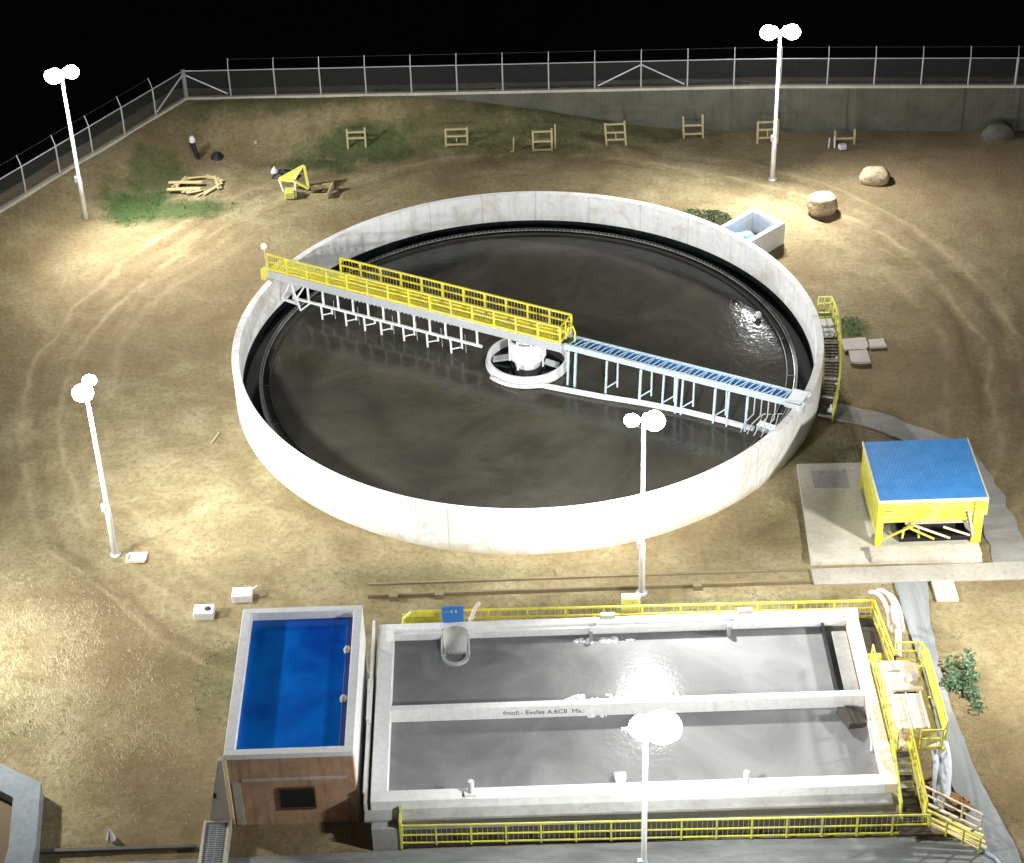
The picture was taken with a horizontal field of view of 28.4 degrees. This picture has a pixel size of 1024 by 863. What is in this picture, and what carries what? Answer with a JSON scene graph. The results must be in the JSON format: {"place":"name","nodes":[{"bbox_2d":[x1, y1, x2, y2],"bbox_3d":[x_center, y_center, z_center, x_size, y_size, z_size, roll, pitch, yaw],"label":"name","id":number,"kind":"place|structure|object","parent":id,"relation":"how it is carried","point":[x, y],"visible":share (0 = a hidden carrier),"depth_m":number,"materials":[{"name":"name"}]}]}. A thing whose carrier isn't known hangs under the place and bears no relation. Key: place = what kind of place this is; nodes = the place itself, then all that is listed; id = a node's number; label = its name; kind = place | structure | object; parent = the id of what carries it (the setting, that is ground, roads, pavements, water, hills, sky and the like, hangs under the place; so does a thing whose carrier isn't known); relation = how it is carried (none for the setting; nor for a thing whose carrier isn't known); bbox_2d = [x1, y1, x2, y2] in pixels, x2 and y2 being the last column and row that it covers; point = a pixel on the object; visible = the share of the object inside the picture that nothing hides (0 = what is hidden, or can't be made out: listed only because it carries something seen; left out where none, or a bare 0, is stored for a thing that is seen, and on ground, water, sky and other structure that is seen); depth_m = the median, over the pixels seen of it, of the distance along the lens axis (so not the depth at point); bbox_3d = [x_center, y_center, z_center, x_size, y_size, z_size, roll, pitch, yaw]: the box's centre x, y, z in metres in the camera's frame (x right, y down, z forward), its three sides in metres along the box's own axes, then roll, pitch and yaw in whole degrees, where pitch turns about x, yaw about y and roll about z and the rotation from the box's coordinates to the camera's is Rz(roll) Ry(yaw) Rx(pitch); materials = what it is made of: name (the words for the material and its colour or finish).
{"place":"outdoors","nodes":[
{"label":"outdoors","id":0,"kind":"place"},
{"bbox_2d":[0,0,1023,862],"bbox_3d":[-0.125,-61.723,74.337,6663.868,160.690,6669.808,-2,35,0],"label":"ground","id":1,"kind":"structure","parent":0,"point":[280,544],"depth_m":125.13,"materials":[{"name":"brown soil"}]},
{"bbox_2d":[0,764,43,862],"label":"corner tank","id":2,"kind":"object","parent":1,"relation":"on","point":[21,803],"visible":1,"depth_m":89.39,"materials":[{"name":"concrete"}]},
{"bbox_2d":[44,65,87,219],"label":"lamp pole","id":3,"kind":"object","parent":1,"relation":"on","point":[53,75],"visible":1,"depth_m":129.42,"materials":[{"name":"white metal"}]},
{"bbox_2d":[72,374,120,557],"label":"lamp pole","id":4,"kind":"object","parent":1,"relation":"on","point":[83,391],"visible":1,"depth_m":101.36,"materials":[{"name":"white metal"}]},
{"bbox_2d":[106,829,115,841],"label":"marker cone","id":5,"kind":"object","parent":1,"relation":"on","point":[111,837],"visible":1,"depth_m":88.81,"materials":[{"name":"white paint"}]},
{"bbox_2d":[40,844,195,854],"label":"kerb","id":6,"kind":"structure","parent":1,"relation":"on","point":[119,849],"depth_m":88.34,"materials":[{"name":"concrete"}]},
{"bbox_2d":[125,552,147,562],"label":"drain frame","id":7,"kind":"object","parent":1,"relation":"on","point":[136,557],"visible":1,"depth_m":105.01,"materials":[{"name":"beige paint"}]},
{"bbox_2d":[189,136,199,159],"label":"dark post","id":8,"kind":"object","parent":1,"relation":"on","point":[193,145],"visible":1,"depth_m":140.45,"materials":[{"name":"black metal"}]},
{"bbox_2d":[166,174,223,196],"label":"timber heap","id":9,"kind":"object","parent":1,"relation":"on","point":[185,180],"visible":1,"depth_m":137.66,"materials":[{"name":"brown wood"}]},
{"bbox_2d":[193,604,214,619],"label":"service box","id":10,"kind":"object","parent":1,"relation":"on","point":[204,612],"visible":1,"depth_m":100.86,"materials":[{"name":"white paint"}]},
{"bbox_2d":[198,820,231,862],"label":"grated channel","id":11,"kind":"object","parent":1,"relation":"on","point":[215,841],"visible":1,"depth_m":88.11,"materials":[{"name":"grey metal"}]},
{"bbox_2d":[210,151,223,160],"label":"black sack","id":12,"kind":"object","parent":1,"relation":"on","point":[217,156],"visible":1,"depth_m":140.99,"materials":[{"name":"plastic"}]},
{"bbox_2d":[209,757,231,822],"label":"wing wall","id":13,"kind":"structure","parent":1,"relation":"on","point":[220,809],"depth_m":88.28,"materials":[{"name":"beige concrete"}]},
{"bbox_2d":[231,585,257,602],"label":"service box","id":14,"kind":"object","parent":1,"relation":"on","point":[241,594],"visible":1,"depth_m":101.89,"materials":[{"name":"white paint"}]},
{"bbox_2d":[271,166,278,173],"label":"white bag","id":15,"kind":"object","parent":1,"relation":"on","point":[274,170],"visible":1,"depth_m":139.20,"materials":[{"name":"paint"}]},
{"bbox_2d":[272,169,299,179],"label":"black tarp heap","id":16,"kind":"object","parent":1,"relation":"on","point":[282,172],"visible":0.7,"depth_m":138.35,"materials":[{"name":"plastic"}]},
{"bbox_2d":[278,165,309,198],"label":"yellow stand","id":17,"kind":"object","parent":1,"relation":"on","point":[291,192],"visible":1,"depth_m":136.32,"materials":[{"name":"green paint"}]},
{"bbox_2d":[223,605,368,825],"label":"blue tank","id":18,"kind":"object","parent":1,"relation":"on","point":[295,785],"visible":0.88,"depth_m":88.72,"materials":[{"name":"white concrete"},{"name":"brown wood"},{"name":"blue paint"}]},
{"bbox_2d":[236,617,352,748],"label":"blue water","id":19,"kind":"structure","parent":18,"relation":"in","point":[293,687],"depth_m":91.19,"materials":[{"name":"blue liquid"}]},
{"bbox_2d":[340,694,346,702],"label":"float","id":20,"kind":"object","parent":19,"relation":"on","point":[343,697],"visible":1,"depth_m":90.17,"materials":[{"name":"plastic"}]},
{"bbox_2d":[343,645,349,652],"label":"float","id":21,"kind":"object","parent":19,"relation":"on","point":[346,649],"visible":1,"depth_m":92.85,"materials":[{"name":"plastic"}]},
{"bbox_2d":[277,786,316,809],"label":"window","id":22,"kind":"structure","parent":18,"relation":"in","point":[290,798],"depth_m":88.49,"materials":[{"name":"black glass"}]},
{"bbox_2d":[310,182,333,198],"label":"plank box","id":23,"kind":"object","parent":1,"relation":"on","point":[330,186],"visible":1,"depth_m":136.53,"materials":[{"name":"brown wood"}]},
{"bbox_2d":[346,127,366,148],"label":"goods rack","id":24,"kind":"object","parent":1,"relation":"on","point":[347,132],"visible":1,"depth_m":140.62,"materials":[{"name":"brown wood"}]},
{"bbox_2d":[0,84,906,757],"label":"grass","id":25,"kind":"structure","parent":1,"relation":"on","point":[336,172],"depth_m":139.30,"materials":[{"name":"green plant"}]},
{"bbox_2d":[444,126,467,146],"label":"goods rack","id":26,"kind":"object","parent":1,"relation":"on","point":[456,136],"visible":1,"depth_m":140.27,"materials":[{"name":"brown wood"}]},
{"bbox_2d":[0,83,1023,212],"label":"fence kerb","id":27,"kind":"structure","parent":1,"relation":"on","point":[11,203],"depth_m":140.92,"materials":[{"name":"beige concrete"}]},
{"bbox_2d":[0,68,187,203],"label":"side fence","id":28,"kind":"object","parent":27,"relation":"on","point":[184,83],"visible":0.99,"depth_m":137.48,"materials":[{"name":"metal"}]},
{"bbox_2d":[185,46,1023,95],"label":"back fence","id":29,"kind":"object","parent":27,"relation":"on","point":[1018,58],"visible":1,"depth_m":140.54,"materials":[{"name":"metal"}]},
{"bbox_2d":[0,141,1023,853],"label":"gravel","id":30,"kind":"structure","parent":1,"relation":"on","point":[162,591],"depth_m":100.26,"materials":[{"name":"grey gravel"}]},
{"bbox_2d":[232,191,823,554],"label":"round tank","id":31,"kind":"object","parent":1,"relation":"on","point":[753,466],"visible":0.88,"depth_m":112.95,"materials":[{"name":"concrete"}]},
{"bbox_2d":[486,327,569,384],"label":"well","id":32,"kind":"object","parent":31,"relation":"in","point":[512,361],"visible":0.73,"depth_m":117.03,"materials":[{"name":"white paint"}]},
{"bbox_2d":[263,231,793,507],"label":"water","id":33,"kind":"structure","parent":31,"relation":"in","point":[392,411],"depth_m":116.43,"materials":[{"name":"grey liquid"}]},
{"bbox_2d":[755,311,761,317],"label":"float ball","id":34,"kind":"object","parent":33,"relation":"on","point":[758,314],"visible":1,"depth_m":121.03,"materials":[{"name":"white paint"}]},
{"bbox_2d":[244,227,812,422],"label":"channel water","id":35,"kind":"structure","parent":31,"relation":"in","point":[804,365],"depth_m":121.12,"materials":[{"name":"black liquid"}]},
{"bbox_2d":[260,243,811,437],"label":"access bridge","id":36,"kind":"structure","parent":31,"relation":"on","point":[429,306],"depth_m":116.94,"materials":[{"name":"metal"}]},
{"bbox_2d":[490,375,754,431],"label":"skimmer pipe","id":37,"kind":"object","parent":36,"relation":"attached to","point":[737,424],"visible":1,"depth_m":114.21,"materials":[{"name":"white metal"}]},
{"bbox_2d":[756,413,781,433],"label":"scum box","id":38,"kind":"object","parent":31,"relation":"attached to","point":[769,427],"visible":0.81,"depth_m":111.64,"materials":[{"name":"metal"}]},
{"bbox_2d":[532,123,555,151],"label":"goods rack","id":39,"kind":"object","parent":1,"relation":"on","point":[537,141],"visible":1,"depth_m":139.97,"materials":[{"name":"brown wood"}]},
{"bbox_2d":[368,568,809,600],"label":"wall","id":40,"kind":"structure","parent":1,"relation":"on","point":[441,594],"depth_m":101.85,"materials":[{"name":"concrete"}]},
{"bbox_2d":[604,120,626,145],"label":"goods rack","id":41,"kind":"object","parent":1,"relation":"on","point":[613,132],"visible":1,"depth_m":140.05,"materials":[{"name":"brown wood"}]},
{"bbox_2d":[621,593,639,611],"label":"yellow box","id":42,"kind":"object","parent":1,"relation":"on","point":[630,598],"visible":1,"depth_m":98.22,"materials":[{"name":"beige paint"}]},
{"bbox_2d":[363,607,898,829],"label":"rectangular tank","id":43,"kind":"object","parent":1,"relation":"on","point":[811,796],"visible":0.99,"depth_m":90.52,"materials":[{"name":"white concrete"}]},
{"bbox_2d":[363,620,374,793],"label":"gap pipe","id":44,"kind":"object","parent":43,"relation":"on","point":[369,701],"visible":1,"depth_m":92.12,"materials":[{"name":"white paint"}]},
{"bbox_2d":[441,605,463,622],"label":"control panel","id":45,"kind":"object","parent":43,"relation":"attached to","point":[453,613],"visible":1,"depth_m":97.11,"materials":[{"name":"blue paint"}]},
{"bbox_2d":[441,601,480,665],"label":"aerator","id":46,"kind":"object","parent":43,"relation":"attached to","point":[455,640],"visible":1,"depth_m":96.26,"materials":[{"name":"grey metal"}]},
{"bbox_2d":[464,779,475,796],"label":"vent pipe","id":47,"kind":"object","parent":43,"relation":"on","point":[470,791],"visible":1,"depth_m":87.66,"materials":[{"name":"white paint"}]},
{"bbox_2d":[614,772,626,786],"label":"junction box","id":48,"kind":"object","parent":43,"relation":"on","point":[620,779],"visible":1,"depth_m":87.81,"materials":[{"name":"white paint"}]},
{"bbox_2d":[392,626,859,705],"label":"water","id":49,"kind":"structure","parent":43,"relation":"in","point":[654,664],"depth_m":95.36,"materials":[{"name":"grey liquid"}]},
{"bbox_2d":[564,636,634,717],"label":"foam","id":50,"kind":"object","parent":49,"relation":"on","point":[606,640],"visible":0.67,"depth_m":96.74,"materials":[{"name":"white"}]},
{"bbox_2d":[389,706,879,790],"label":"water","id":51,"kind":"structure","parent":43,"relation":"in","point":[597,749],"depth_m":90.81,"materials":[{"name":"grey liquid"}]},
{"bbox_2d":[401,599,874,626],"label":"railing","id":52,"kind":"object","parent":43,"relation":"attached to","point":[432,616],"visible":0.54,"depth_m":98.12,"materials":[{"name":"metal"}]},
{"bbox_2d":[739,770,750,787],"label":"vent pipe","id":53,"kind":"object","parent":43,"relation":"on","point":[745,782],"visible":1,"depth_m":87.67,"materials":[{"name":"white paint"}]},
{"bbox_2d":[867,715,872,750],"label":"pipe","id":54,"kind":"object","parent":43,"relation":"hanging from","point":[870,735],"visible":1,"depth_m":90.52,"materials":[{"name":"metal"}]},
{"bbox_2d":[861,600,948,753],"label":"side platform","id":55,"kind":"structure","parent":43,"relation":"attached to","point":[873,645],"depth_m":92.01,"materials":[{"name":"metal"}]},
{"bbox_2d":[869,588,903,657],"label":"hose coil","id":56,"kind":"object","parent":55,"relation":"hanging from","point":[896,614],"visible":0.98,"depth_m":97.32,"materials":[{"name":"white plastic"}]},
{"bbox_2d":[881,660,930,736],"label":"hopper unit","id":57,"kind":"object","parent":55,"relation":"on","point":[904,685],"visible":0.97,"depth_m":91.55,"materials":[{"name":"beige paint"}]},
{"bbox_2d":[889,727,931,835],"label":"platform stairs","id":58,"kind":"structure","parent":55,"relation":"attached to","point":[914,829],"depth_m":88.01,"materials":[{"name":"metal"}]},
{"bbox_2d":[931,740,954,811],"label":"pipes","id":59,"kind":"object","parent":55,"relation":"hanging from","point":[942,773],"visible":0.9,"depth_m":89.35,"materials":[{"name":"white plastic"}]},
{"bbox_2d":[624,410,665,596],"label":"lamp pole","id":60,"kind":"object","parent":1,"relation":"on","point":[653,420],"visible":1,"depth_m":96.94,"materials":[{"name":"white metal"}]},
{"bbox_2d":[371,806,929,850],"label":"walkway","id":61,"kind":"structure","parent":1,"relation":"on","point":[387,836],"depth_m":87.93,"materials":[{"name":"metal"}]},
{"bbox_2d":[682,114,703,138],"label":"goods rack","id":62,"kind":"object","parent":1,"relation":"on","point":[693,133],"visible":1,"depth_m":141.19,"materials":[{"name":"brown wood"}]},
{"bbox_2d":[373,80,1023,130],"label":"retaining wall","id":63,"kind":"structure","parent":1,"relation":"on","point":[891,109],"depth_m":141.37,"materials":[{"name":"concrete"}]},
{"bbox_2d":[681,208,731,225],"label":"bush","id":64,"kind":"object","parent":1,"relation":"on","point":[716,217],"visible":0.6,"depth_m":131.50,"materials":[{"name":"green plant"}]},
{"bbox_2d":[721,208,784,252],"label":"valve chamber","id":65,"kind":"object","parent":1,"relation":"on","point":[767,231],"visible":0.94,"depth_m":129.10,"materials":[{"name":"white concrete"}]},
{"bbox_2d":[735,231,753,239],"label":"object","id":66,"kind":"object","parent":65,"relation":"in","point":[747,235],"visible":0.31,"depth_m":127.71,"materials":[{"name":"liquid"}]},
{"bbox_2d":[756,119,778,143],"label":"goods rack","id":67,"kind":"object","parent":1,"relation":"on","point":[764,129],"visible":0.96,"depth_m":140.17,"materials":[{"name":"brown wood"}]},
{"bbox_2d":[760,24,800,181],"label":"lamp pole","id":68,"kind":"object","parent":1,"relation":"on","point":[790,31],"visible":1,"depth_m":131.10,"materials":[{"name":"white metal"}]},
{"bbox_2d":[807,191,837,216],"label":"boulder","id":69,"kind":"object","parent":1,"relation":"on","point":[822,203],"visible":1,"depth_m":131.91,"materials":[{"name":"stone"}]},
{"bbox_2d":[817,296,841,421],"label":"tank staircase","id":70,"kind":"structure","parent":1,"relation":"on","point":[830,327],"depth_m":116.03,"materials":[{"name":"metal"}]},
{"bbox_2d":[827,404,831,415],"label":"water tap","id":71,"kind":"object","parent":1,"relation":"on","point":[829,409],"visible":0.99,"depth_m":113.56,"materials":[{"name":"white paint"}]},
{"bbox_2d":[828,136,846,149],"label":"cement bags","id":72,"kind":"object","parent":1,"relation":"on","point":[842,146],"visible":1,"depth_m":139.37,"materials":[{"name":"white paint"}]},
{"bbox_2d":[834,129,855,144],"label":"goods rack","id":73,"kind":"object","parent":1,"relation":"on","point":[844,138],"visible":1,"depth_m":140.07,"materials":[{"name":"brown wood"}]},
{"bbox_2d":[842,337,867,351],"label":"paving slab","id":74,"kind":"object","parent":1,"relation":"on","point":[851,344],"depth_m":119.42,"materials":[{"name":"grey concrete"}]},
{"bbox_2d":[849,350,870,363],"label":"paving slab","id":75,"kind":"object","parent":1,"relation":"on","point":[859,356],"depth_m":118.27,"materials":[{"name":"grey concrete"}]},
{"bbox_2d":[859,166,889,185],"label":"boulder","id":76,"kind":"object","parent":1,"relation":"on","point":[875,175],"visible":1,"depth_m":135.23,"materials":[{"name":"stone"}]},
{"bbox_2d":[868,338,886,348],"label":"paving slab","id":77,"kind":"object","parent":1,"relation":"on","point":[877,343],"depth_m":119.41,"materials":[{"name":"grey concrete"}]},
{"bbox_2d":[797,463,982,564],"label":"concrete pad","id":78,"kind":"object","parent":1,"relation":"on","point":[838,525],"visible":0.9,"depth_m":104.85,"materials":[{"name":"beige concrete"}]},
{"bbox_2d":[860,438,988,545],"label":"pump shelter","id":79,"kind":"object","parent":78,"relation":"on","point":[922,480],"visible":1,"depth_m":103.56,"materials":[{"name":"blue metal"}]},
{"bbox_2d":[931,580,958,602],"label":"stone block","id":80,"kind":"object","parent":1,"relation":"on","point":[944,590],"depth_m":100.85,"materials":[{"name":"beige concrete"}]},
{"bbox_2d":[925,782,974,811],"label":"rubble heap","id":81,"kind":"object","parent":1,"relation":"on","point":[957,796],"visible":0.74,"depth_m":88.95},
{"bbox_2d":[938,648,986,712],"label":"leafy plant","id":82,"kind":"object","parent":1,"relation":"on","point":[964,682],"visible":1,"depth_m":95.36,"materials":[{"name":"green plant"}]},
{"bbox_2d":[981,122,1014,140],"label":"boulder","id":83,"kind":"object","parent":1,"relation":"on","point":[999,131],"visible":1,"depth_m":139.86,"materials":[{"name":"stone"}]},
{"bbox_2d":[89,837,983,862],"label":"road","id":84,"kind":"structure","parent":0,"point":[892,850],"depth_m":87.38,"materials":[{"name":"grey asphalt"}]},
{"bbox_2d":[621,709,681,862],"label":"lamp pole","id":85,"kind":"object","parent":84,"relation":"on","point":[662,726],"visible":1,"depth_m":78.33,"materials":[{"name":"white metal"}]},
{"bbox_2d":[811,561,1023,585],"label":"pavement","id":86,"kind":"structure","parent":0,"point":[917,573],"depth_m":102.12,"materials":[{"name":"beige concrete"}]},
{"bbox_2d":[823,403,1023,561],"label":"side path","id":87,"kind":"structure","parent":0,"point":[1004,538],"depth_m":107.51,"materials":[{"name":"grey concrete"}]},
{"bbox_2d":[895,520,968,541],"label":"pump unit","id":88,"kind":"object","parent":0,"point":[908,535],"visible":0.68,"depth_m":104.05,"materials":[{"name":"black metal"}]},
{"bbox_2d":[894,581,1021,862],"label":"path","id":89,"kind":"structure","parent":0,"point":[997,838],"depth_m":91.61,"materials":[{"name":"grey concrete"}]},
{"bbox_2d":[924,785,986,853],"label":"stairs","id":90,"kind":"structure","parent":89,"relation":"on","point":[962,835],"depth_m":87.34,"materials":[{"name":"yellow metal"}]},
{"bbox_2d":[976,846,1000,862],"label":"blue hose","id":91,"kind":"object","parent":89,"relation":"on","point":[990,855],"visible":1,"depth_m":86.59,"materials":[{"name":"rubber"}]}
]}

